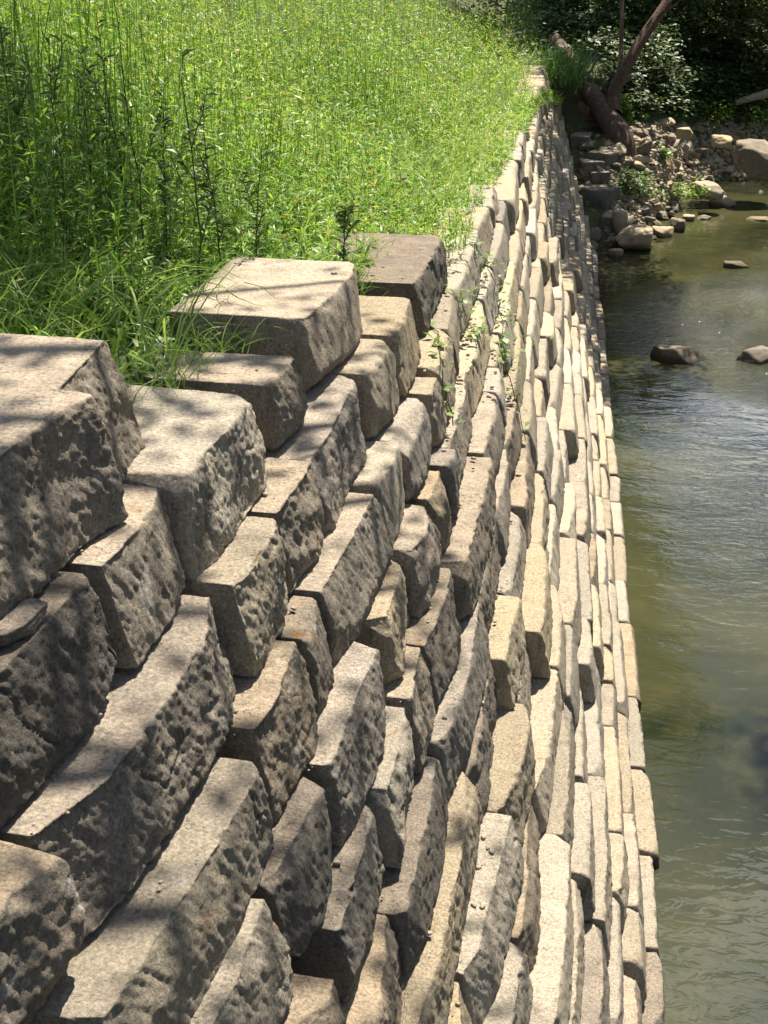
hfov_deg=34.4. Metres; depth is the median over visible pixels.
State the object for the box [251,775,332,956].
stone block
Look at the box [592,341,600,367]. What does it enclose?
stone block
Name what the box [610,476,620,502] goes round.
stone block
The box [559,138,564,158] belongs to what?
stone block
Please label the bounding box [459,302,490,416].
stone block
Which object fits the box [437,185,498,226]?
stone block
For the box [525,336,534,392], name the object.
stone block
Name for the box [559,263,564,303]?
stone block
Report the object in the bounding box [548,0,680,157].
leaning tree
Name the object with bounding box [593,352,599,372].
stone block
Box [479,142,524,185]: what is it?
stone block
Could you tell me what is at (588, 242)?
stone block
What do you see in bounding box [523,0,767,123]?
undergrowth
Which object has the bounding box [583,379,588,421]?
stone block
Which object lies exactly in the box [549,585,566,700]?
stone block
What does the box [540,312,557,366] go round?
stone block
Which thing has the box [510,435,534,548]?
stone block
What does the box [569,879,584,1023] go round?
stone block
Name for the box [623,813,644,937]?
stone block
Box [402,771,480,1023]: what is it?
stone block
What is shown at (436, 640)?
stone block
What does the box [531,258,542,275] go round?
stone block
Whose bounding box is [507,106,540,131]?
stone block
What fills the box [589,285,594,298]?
stone block
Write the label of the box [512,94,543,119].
stone block
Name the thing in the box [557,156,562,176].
stone block
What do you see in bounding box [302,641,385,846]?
stone block
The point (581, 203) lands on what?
stone block
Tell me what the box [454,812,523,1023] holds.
stone block
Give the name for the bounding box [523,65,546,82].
stone block
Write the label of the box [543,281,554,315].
stone block
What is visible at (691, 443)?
water
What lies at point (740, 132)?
rock
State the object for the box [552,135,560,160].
stone block
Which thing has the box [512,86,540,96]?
stone block
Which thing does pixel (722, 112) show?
bush
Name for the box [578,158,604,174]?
stone block
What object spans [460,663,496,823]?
stone block
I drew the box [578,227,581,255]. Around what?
stone block
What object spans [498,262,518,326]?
stone block
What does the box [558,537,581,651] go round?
stone block
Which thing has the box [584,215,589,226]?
stone block
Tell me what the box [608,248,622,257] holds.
rock
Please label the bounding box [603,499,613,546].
stone block
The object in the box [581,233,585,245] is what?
stone block
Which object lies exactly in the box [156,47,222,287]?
tall weed
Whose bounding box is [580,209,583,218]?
stone block
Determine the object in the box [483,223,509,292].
stone block
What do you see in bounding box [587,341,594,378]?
stone block
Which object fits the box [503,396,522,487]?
stone block
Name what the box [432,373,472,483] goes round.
stone block
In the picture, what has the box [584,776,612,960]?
stone block
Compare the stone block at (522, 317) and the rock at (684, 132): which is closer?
the stone block at (522, 317)
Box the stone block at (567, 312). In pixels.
[564,291,571,331]
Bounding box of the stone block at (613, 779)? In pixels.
[604,726,623,835]
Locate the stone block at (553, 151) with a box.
[551,145,556,160]
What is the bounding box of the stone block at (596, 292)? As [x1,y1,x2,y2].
[594,285,599,300]
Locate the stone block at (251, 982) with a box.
[190,898,292,1023]
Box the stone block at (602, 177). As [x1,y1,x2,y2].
[589,170,610,183]
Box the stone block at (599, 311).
[595,300,603,320]
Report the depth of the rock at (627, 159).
33.59 m
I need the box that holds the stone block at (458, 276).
[444,264,472,336]
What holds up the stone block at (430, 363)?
on the stone block at (457, 437)
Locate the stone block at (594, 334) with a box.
[591,319,597,342]
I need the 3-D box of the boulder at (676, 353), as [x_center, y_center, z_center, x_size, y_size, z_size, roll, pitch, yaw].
[5.377,-2.795,23.018,0.896,0.622,0.727,5,26,10]
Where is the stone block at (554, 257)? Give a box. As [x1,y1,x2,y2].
[548,238,559,286]
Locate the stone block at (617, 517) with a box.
[611,502,624,540]
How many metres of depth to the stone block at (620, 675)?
12.35 m
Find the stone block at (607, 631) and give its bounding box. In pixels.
[599,584,613,661]
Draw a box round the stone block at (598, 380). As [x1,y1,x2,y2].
[595,371,602,397]
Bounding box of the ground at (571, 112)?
[7,0,767,385]
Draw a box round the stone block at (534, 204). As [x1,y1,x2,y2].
[528,191,539,219]
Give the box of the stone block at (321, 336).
[168,257,362,390]
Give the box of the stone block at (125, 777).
[0,594,236,935]
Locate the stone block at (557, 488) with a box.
[549,449,564,528]
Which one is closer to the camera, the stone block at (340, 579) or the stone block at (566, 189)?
the stone block at (340, 579)
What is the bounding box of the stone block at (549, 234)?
[548,222,551,237]
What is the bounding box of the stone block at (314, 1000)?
[280,973,345,1023]
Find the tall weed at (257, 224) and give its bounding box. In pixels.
[237,148,273,257]
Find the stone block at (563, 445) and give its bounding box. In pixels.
[558,430,569,482]
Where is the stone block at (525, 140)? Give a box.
[487,125,526,148]
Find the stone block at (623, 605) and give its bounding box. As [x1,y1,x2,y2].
[615,580,630,623]
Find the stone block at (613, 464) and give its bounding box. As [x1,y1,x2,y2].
[606,438,618,477]
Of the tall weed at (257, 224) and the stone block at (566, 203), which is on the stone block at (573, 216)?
the stone block at (566, 203)
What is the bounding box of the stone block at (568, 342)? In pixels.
[564,318,572,363]
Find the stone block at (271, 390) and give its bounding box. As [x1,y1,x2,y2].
[143,351,307,449]
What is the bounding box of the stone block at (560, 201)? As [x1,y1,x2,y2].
[558,187,561,209]
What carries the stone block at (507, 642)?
on the stone block at (523, 696)
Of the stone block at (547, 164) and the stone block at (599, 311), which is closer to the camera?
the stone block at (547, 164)
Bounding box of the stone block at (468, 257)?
[436,229,482,302]
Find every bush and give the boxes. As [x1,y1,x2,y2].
[605,165,668,201]
[619,93,649,125]
[657,141,675,160]
[669,175,710,201]
[684,98,767,134]
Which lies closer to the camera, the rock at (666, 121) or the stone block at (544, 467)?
the stone block at (544, 467)
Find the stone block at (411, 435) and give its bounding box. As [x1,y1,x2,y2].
[366,397,431,501]
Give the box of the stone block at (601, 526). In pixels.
[596,496,606,542]
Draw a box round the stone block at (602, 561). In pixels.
[596,534,608,591]
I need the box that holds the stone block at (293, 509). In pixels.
[246,457,325,593]
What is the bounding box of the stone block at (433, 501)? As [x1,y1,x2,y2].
[404,471,451,552]
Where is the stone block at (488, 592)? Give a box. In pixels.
[478,520,500,632]
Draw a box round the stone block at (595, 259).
[592,249,597,265]
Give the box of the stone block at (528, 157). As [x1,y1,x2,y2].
[525,150,533,182]
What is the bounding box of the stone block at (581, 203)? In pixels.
[579,198,583,210]
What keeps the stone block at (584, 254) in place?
on the stone block at (589, 263)
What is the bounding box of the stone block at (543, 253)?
[537,241,550,283]
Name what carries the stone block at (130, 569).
on the stone block at (125, 777)
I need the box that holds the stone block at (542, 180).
[539,170,548,204]
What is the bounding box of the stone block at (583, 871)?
[571,782,595,920]
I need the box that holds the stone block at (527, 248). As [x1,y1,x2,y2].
[525,236,531,276]
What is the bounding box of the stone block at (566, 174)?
[563,170,569,187]
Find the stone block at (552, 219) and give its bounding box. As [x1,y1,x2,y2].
[547,202,556,237]
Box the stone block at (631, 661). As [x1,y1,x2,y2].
[619,623,641,707]
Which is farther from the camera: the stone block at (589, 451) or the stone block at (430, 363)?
the stone block at (589, 451)
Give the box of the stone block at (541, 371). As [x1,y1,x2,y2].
[534,339,549,405]
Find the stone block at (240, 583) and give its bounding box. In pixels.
[182,516,287,676]
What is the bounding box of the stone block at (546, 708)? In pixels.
[530,669,562,833]
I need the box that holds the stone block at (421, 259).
[318,233,447,336]
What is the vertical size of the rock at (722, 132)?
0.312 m
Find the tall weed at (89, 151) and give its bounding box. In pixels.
[74,66,108,264]
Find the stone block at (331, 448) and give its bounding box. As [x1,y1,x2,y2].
[265,374,366,533]
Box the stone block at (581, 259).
[578,249,582,276]
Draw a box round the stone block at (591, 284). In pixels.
[588,271,594,294]
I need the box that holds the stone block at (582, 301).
[577,291,585,324]
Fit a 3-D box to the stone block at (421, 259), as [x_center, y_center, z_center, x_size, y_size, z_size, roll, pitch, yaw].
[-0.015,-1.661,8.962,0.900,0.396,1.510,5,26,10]
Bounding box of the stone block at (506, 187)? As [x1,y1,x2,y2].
[479,174,519,232]
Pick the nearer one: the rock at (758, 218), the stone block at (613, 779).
the stone block at (613, 779)
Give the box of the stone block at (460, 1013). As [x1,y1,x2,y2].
[448,982,471,1023]
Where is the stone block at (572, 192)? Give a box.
[570,185,575,209]
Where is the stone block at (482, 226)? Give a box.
[425,207,492,266]
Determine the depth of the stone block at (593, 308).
24.30 m
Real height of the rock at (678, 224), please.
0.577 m
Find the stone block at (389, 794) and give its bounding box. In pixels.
[364,706,414,868]
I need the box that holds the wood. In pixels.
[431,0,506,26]
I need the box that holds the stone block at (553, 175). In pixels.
[551,171,559,194]
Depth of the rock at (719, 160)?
39.68 m
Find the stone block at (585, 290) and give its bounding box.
[583,281,588,294]
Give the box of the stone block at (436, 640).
[406,568,461,707]
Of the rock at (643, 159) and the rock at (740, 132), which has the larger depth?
the rock at (740, 132)
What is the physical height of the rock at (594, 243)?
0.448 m
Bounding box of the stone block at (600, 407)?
[596,389,605,433]
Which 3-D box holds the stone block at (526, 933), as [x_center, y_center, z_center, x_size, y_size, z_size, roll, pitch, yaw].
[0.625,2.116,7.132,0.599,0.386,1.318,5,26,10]
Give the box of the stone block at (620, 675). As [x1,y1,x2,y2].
[612,621,628,718]
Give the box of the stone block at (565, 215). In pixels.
[562,209,569,235]
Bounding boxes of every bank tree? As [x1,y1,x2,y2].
[617,0,748,30]
[644,0,767,67]
[691,0,767,102]
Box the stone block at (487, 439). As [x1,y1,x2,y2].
[466,392,505,474]
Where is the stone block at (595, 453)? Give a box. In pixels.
[591,435,598,460]
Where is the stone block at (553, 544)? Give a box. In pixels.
[547,504,559,591]
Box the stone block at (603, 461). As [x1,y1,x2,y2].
[597,415,610,488]
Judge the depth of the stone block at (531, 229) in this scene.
16.63 m
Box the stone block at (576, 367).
[572,350,583,388]
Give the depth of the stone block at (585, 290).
24.05 m
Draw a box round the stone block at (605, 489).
[600,467,609,500]
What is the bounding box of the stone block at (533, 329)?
[527,299,540,367]
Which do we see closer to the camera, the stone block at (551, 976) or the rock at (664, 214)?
the stone block at (551, 976)
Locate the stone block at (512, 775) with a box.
[485,703,535,847]
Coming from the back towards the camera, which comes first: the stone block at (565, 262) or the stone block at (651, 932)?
the stone block at (565, 262)
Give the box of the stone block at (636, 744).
[628,697,645,773]
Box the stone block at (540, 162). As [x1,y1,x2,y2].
[535,148,544,175]
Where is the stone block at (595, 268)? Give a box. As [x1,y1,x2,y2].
[593,264,598,278]
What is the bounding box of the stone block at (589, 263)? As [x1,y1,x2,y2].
[586,254,593,277]
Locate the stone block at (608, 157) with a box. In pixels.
[586,149,621,166]
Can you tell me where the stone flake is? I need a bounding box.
[0,598,47,645]
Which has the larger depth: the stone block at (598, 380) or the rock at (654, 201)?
the rock at (654, 201)
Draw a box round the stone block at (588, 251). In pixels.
[586,246,592,262]
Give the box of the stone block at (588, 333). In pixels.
[585,324,591,342]
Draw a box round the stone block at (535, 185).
[532,173,540,203]
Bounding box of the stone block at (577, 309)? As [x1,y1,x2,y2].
[575,295,579,321]
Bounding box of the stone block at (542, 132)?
[539,124,546,153]
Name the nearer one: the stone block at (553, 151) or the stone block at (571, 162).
the stone block at (553, 151)
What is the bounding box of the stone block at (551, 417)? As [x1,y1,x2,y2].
[546,407,559,449]
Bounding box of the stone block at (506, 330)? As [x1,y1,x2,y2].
[492,302,515,371]
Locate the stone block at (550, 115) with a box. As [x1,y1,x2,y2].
[548,112,553,129]
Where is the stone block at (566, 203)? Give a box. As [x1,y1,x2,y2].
[562,195,571,225]
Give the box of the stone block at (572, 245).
[570,236,575,250]
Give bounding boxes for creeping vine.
[423,318,465,425]
[445,284,516,351]
[471,236,533,362]
[499,348,530,441]
[538,153,551,215]
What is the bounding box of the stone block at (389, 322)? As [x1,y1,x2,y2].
[359,295,420,395]
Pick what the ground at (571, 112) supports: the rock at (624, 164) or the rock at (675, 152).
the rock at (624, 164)
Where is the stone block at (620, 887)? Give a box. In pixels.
[609,833,629,930]
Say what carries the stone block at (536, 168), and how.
on the stone block at (542, 180)
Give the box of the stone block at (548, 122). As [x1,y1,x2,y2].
[546,119,552,137]
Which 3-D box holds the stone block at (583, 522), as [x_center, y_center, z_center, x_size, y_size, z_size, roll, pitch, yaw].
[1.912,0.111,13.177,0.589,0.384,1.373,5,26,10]
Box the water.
[597,178,767,1023]
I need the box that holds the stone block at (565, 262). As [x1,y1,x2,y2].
[561,251,570,268]
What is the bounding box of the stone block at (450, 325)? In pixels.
[430,291,459,376]
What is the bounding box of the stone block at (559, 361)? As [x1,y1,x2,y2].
[554,328,563,388]
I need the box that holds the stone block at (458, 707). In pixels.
[426,602,490,801]
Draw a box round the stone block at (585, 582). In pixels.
[577,539,592,643]
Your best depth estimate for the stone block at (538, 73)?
31.15 m
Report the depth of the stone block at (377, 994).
4.77 m
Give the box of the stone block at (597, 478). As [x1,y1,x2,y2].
[593,461,601,497]
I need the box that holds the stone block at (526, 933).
[510,802,540,974]
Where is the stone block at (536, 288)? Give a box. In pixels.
[529,268,544,327]
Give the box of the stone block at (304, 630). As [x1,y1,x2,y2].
[275,595,334,718]
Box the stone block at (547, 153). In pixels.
[544,148,550,162]
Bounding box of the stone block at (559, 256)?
[554,237,561,272]
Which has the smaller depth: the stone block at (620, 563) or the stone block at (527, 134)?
the stone block at (620, 563)
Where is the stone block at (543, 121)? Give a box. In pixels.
[541,115,546,133]
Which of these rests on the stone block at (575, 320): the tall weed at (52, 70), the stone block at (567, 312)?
the stone block at (567, 312)
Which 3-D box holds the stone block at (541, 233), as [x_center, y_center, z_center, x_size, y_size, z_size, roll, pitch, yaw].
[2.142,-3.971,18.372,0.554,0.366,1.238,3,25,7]
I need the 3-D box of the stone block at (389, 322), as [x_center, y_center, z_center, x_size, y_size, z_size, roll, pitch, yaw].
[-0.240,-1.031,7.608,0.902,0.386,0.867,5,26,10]
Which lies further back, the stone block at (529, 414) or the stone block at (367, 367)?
the stone block at (529, 414)
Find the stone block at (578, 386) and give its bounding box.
[573,373,585,415]
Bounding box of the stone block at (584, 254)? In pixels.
[582,245,586,265]
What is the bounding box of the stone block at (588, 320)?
[586,308,591,337]
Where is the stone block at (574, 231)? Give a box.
[570,221,578,251]
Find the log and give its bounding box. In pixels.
[734,89,767,105]
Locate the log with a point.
(760, 95)
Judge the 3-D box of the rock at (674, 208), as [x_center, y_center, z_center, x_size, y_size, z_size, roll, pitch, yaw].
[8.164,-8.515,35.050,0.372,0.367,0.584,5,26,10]
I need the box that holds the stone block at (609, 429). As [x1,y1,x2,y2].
[604,407,613,438]
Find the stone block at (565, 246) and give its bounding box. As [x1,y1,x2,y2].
[564,238,567,250]
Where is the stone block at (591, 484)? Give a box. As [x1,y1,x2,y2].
[587,460,595,509]
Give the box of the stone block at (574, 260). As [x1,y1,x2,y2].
[569,251,582,290]
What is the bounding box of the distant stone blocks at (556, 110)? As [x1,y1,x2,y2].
[544,78,573,177]
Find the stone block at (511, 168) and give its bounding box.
[472,159,518,193]
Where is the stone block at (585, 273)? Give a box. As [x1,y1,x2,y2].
[582,262,589,294]
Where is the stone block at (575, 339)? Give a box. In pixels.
[570,327,580,355]
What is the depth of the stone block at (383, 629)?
5.85 m
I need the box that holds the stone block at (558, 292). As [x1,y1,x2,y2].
[552,281,564,309]
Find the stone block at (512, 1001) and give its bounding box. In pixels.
[483,942,532,1023]
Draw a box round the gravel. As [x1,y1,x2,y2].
[603,120,767,245]
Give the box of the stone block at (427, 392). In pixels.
[399,377,447,447]
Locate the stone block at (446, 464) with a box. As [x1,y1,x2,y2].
[429,448,459,515]
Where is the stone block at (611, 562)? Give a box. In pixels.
[606,529,615,586]
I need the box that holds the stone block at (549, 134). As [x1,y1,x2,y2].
[546,128,551,148]
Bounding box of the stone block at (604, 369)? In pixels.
[600,363,610,381]
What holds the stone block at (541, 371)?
on the stone block at (555, 400)
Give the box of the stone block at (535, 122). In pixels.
[524,116,538,141]
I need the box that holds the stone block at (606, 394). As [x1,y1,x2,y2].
[601,375,611,410]
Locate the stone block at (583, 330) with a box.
[579,324,587,353]
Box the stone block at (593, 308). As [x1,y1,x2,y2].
[589,295,597,330]
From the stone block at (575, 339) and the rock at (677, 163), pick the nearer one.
the stone block at (575, 339)
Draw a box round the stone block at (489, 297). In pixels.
[475,267,499,335]
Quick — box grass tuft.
[500,29,632,94]
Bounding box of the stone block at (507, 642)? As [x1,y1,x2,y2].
[487,595,525,708]
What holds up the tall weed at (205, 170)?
on the ground at (571, 112)
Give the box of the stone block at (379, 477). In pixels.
[349,440,404,548]
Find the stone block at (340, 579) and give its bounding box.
[288,492,392,664]
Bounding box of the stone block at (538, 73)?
[519,70,543,78]
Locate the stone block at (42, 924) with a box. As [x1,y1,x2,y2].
[0,840,85,1023]
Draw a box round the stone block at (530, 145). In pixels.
[526,134,535,171]
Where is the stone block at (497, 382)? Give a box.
[482,368,506,427]
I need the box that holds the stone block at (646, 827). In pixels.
[631,769,659,867]
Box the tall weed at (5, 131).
[0,22,23,216]
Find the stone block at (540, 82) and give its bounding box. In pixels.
[518,78,545,91]
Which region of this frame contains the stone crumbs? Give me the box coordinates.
[32,174,532,1023]
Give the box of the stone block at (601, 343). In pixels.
[598,339,606,363]
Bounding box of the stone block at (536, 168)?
[533,159,538,181]
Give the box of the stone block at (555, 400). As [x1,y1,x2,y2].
[545,364,562,427]
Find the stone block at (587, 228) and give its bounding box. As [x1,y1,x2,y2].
[584,222,590,241]
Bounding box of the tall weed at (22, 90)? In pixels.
[0,29,74,253]
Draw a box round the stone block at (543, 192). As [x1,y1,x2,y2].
[539,185,548,215]
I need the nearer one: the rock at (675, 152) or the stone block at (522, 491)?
the stone block at (522, 491)
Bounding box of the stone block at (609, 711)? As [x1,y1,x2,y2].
[600,683,618,749]
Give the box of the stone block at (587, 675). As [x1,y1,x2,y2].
[577,618,596,703]
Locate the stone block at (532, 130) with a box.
[528,126,537,151]
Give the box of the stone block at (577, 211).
[574,199,580,218]
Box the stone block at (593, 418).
[587,396,600,457]
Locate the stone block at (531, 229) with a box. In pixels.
[526,209,537,260]
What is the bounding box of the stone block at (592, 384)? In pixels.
[588,366,596,408]
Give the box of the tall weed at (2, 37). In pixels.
[0,22,54,249]
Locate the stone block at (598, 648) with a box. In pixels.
[591,584,604,681]
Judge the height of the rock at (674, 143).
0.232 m
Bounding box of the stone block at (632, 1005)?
[623,975,642,1023]
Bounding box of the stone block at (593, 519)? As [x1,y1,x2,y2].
[589,494,596,539]
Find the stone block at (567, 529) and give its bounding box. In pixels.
[559,483,576,542]
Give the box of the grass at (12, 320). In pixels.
[0,0,575,470]
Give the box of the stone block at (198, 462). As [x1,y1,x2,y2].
[122,384,266,581]
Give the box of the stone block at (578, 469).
[568,439,588,493]
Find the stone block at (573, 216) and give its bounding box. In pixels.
[571,209,575,221]
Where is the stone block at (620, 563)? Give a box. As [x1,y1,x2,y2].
[613,537,627,588]
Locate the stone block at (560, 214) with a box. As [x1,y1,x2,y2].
[558,205,564,229]
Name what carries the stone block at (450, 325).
on the stone block at (474, 368)
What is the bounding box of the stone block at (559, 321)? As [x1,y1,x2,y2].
[553,300,564,345]
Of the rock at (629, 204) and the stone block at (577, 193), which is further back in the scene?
the rock at (629, 204)
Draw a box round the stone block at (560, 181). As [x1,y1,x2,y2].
[558,174,562,196]
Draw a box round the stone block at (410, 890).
[377,757,448,976]
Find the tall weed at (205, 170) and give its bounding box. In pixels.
[179,103,232,269]
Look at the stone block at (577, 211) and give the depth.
29.23 m
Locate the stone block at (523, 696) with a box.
[515,648,532,720]
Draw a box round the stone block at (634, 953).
[621,908,646,1005]
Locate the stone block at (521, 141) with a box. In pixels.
[483,130,525,161]
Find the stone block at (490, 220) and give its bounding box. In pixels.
[468,206,493,235]
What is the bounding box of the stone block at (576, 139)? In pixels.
[569,132,592,146]
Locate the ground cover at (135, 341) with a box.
[10,162,450,384]
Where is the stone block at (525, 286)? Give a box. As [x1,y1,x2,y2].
[519,254,529,313]
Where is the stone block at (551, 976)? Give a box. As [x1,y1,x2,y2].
[529,833,573,1023]
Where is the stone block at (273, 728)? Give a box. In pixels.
[216,640,318,822]
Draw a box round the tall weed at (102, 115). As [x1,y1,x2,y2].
[74,13,136,258]
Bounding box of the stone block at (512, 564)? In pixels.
[496,512,526,599]
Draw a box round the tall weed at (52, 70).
[39,34,76,264]
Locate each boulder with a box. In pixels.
[615,224,652,249]
[650,342,698,364]
[733,138,767,179]
[736,345,767,364]
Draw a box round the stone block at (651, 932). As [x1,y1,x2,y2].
[639,855,659,956]
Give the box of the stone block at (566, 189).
[563,179,570,202]
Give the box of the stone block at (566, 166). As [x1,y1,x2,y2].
[563,161,570,183]
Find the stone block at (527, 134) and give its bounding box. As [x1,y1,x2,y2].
[493,118,529,139]
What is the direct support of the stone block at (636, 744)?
on the ground at (571, 112)
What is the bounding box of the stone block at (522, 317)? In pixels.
[515,291,527,347]
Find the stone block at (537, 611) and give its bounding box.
[522,543,552,677]
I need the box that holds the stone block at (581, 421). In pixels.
[574,395,587,451]
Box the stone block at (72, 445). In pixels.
[0,333,145,618]
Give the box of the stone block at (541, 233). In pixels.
[537,223,545,241]
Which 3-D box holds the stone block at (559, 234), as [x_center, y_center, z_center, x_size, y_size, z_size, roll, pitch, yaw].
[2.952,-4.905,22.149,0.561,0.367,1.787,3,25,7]
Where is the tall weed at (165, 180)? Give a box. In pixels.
[146,77,173,273]
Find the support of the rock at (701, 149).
on the ground at (571, 112)
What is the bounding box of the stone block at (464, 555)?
[440,457,496,619]
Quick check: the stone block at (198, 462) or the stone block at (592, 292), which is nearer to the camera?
the stone block at (198, 462)
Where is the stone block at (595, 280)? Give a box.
[593,273,598,285]
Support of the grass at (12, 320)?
on the ground at (571, 112)
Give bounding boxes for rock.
[576,168,589,177]
[579,139,593,149]
[584,201,591,206]
[590,227,601,242]
[591,240,597,251]
[593,179,599,183]
[597,165,605,171]
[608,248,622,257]
[610,236,618,244]
[611,143,626,155]
[611,162,620,167]
[612,210,627,233]
[619,156,634,162]
[620,162,627,167]
[625,201,633,206]
[627,219,637,225]
[631,128,648,137]
[631,161,645,170]
[632,154,649,163]
[636,140,652,154]
[641,205,650,215]
[642,216,655,221]
[649,131,662,139]
[649,198,658,204]
[652,226,673,237]
[653,220,661,224]
[654,203,663,210]
[656,211,669,220]
[658,117,675,126]
[661,132,668,140]
[662,211,669,218]
[664,156,673,172]
[665,167,671,175]
[666,179,674,185]
[669,134,676,140]
[669,204,679,212]
[670,139,679,146]
[670,200,680,207]
[670,217,684,231]
[672,148,677,158]
[673,159,680,167]
[676,127,692,138]
[680,140,692,157]
[682,214,694,220]
[685,161,696,164]
[690,180,725,199]
[692,158,699,164]
[693,124,702,130]
[695,147,708,151]
[697,215,710,219]
[708,159,714,165]
[709,195,735,207]
[711,134,732,147]
[714,155,723,163]
[715,129,727,134]
[722,153,729,157]
[722,168,731,172]
[723,261,748,268]
[729,172,739,177]
[730,130,744,136]
[731,135,739,143]
[736,173,749,179]
[745,216,767,220]
[746,123,757,129]
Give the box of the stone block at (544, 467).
[535,417,553,502]
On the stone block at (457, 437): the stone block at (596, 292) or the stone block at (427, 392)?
the stone block at (427, 392)
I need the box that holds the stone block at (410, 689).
[383,646,435,774]
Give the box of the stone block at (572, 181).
[570,172,574,187]
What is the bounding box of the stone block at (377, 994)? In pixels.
[339,914,404,1023]
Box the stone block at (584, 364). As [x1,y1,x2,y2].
[580,337,589,399]
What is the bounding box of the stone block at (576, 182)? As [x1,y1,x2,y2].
[574,175,578,192]
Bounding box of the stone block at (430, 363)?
[415,329,455,420]
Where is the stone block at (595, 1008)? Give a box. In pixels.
[580,923,609,1023]
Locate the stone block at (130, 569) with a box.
[59,484,184,668]
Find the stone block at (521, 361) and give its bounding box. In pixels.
[503,321,526,409]
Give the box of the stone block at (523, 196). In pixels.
[519,181,528,224]
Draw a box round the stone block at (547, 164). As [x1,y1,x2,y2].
[544,156,551,186]
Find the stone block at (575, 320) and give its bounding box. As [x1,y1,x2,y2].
[571,312,580,343]
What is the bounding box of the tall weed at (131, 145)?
[100,0,164,292]
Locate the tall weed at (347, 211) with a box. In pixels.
[331,200,361,261]
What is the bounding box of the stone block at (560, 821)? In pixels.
[543,703,575,846]
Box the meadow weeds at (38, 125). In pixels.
[0,0,565,375]
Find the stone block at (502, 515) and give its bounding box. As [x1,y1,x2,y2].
[494,449,510,559]
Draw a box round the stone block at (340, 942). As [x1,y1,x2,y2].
[290,806,384,1002]
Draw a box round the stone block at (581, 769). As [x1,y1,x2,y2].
[575,690,588,785]
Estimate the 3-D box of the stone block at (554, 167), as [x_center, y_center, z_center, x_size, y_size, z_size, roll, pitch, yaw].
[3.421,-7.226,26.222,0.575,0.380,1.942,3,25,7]
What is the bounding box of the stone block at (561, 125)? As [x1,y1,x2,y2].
[559,120,565,142]
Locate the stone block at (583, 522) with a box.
[570,481,591,551]
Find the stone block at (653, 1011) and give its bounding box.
[642,952,664,1023]
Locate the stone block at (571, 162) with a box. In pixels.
[569,156,573,170]
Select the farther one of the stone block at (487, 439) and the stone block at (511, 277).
the stone block at (511, 277)
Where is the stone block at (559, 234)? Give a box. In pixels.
[554,218,564,258]
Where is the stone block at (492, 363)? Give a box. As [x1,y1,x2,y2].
[487,334,503,380]
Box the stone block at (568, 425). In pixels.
[558,384,578,458]
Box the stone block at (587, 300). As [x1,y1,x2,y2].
[584,294,591,324]
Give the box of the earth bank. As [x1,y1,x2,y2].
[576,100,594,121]
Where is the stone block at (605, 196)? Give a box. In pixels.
[579,184,621,208]
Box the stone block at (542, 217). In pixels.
[537,198,548,241]
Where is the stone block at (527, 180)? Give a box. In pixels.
[523,161,532,201]
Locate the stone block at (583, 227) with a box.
[581,219,586,245]
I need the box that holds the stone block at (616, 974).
[607,897,623,1023]
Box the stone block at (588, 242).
[586,236,592,259]
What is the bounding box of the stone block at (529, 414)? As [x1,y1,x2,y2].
[519,380,537,466]
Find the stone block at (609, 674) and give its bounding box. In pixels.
[600,647,617,705]
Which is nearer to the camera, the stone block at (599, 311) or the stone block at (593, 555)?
the stone block at (593, 555)
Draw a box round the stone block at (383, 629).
[355,560,408,684]
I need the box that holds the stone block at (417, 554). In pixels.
[391,503,441,617]
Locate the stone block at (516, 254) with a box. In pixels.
[509,230,523,289]
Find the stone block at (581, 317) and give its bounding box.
[579,309,583,323]
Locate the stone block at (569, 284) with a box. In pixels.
[562,268,576,312]
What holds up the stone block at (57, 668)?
on the stone block at (125, 777)
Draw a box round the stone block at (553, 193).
[549,179,558,220]
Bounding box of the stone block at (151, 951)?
[30,757,274,1023]
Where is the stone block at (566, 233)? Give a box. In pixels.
[564,220,569,252]
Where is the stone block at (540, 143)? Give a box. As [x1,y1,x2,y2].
[538,136,542,147]
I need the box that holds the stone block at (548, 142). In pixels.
[546,137,551,160]
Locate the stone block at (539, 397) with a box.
[534,378,545,416]
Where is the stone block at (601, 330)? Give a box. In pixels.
[597,318,606,344]
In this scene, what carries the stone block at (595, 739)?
on the stone block at (613, 779)
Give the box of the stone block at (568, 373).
[563,349,574,401]
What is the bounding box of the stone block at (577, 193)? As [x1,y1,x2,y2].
[575,187,578,198]
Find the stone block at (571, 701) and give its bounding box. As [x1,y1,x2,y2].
[563,625,579,731]
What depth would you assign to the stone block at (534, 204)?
18.58 m
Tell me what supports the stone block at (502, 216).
on the stone block at (516, 254)
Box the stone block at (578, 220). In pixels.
[575,214,580,232]
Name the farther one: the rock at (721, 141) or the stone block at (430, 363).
the rock at (721, 141)
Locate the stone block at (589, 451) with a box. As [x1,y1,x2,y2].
[585,410,592,471]
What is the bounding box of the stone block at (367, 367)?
[328,339,399,439]
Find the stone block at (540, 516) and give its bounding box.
[531,473,549,564]
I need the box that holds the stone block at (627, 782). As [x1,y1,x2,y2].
[617,713,635,816]
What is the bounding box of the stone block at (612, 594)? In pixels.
[608,581,618,622]
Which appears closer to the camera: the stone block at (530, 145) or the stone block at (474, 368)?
the stone block at (474, 368)
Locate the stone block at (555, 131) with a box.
[553,124,557,134]
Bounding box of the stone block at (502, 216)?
[496,201,509,239]
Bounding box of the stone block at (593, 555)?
[588,533,598,593]
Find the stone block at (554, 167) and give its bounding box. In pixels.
[551,154,558,178]
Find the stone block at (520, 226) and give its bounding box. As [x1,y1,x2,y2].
[516,200,525,257]
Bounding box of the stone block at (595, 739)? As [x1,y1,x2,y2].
[583,657,605,779]
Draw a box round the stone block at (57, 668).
[0,572,117,828]

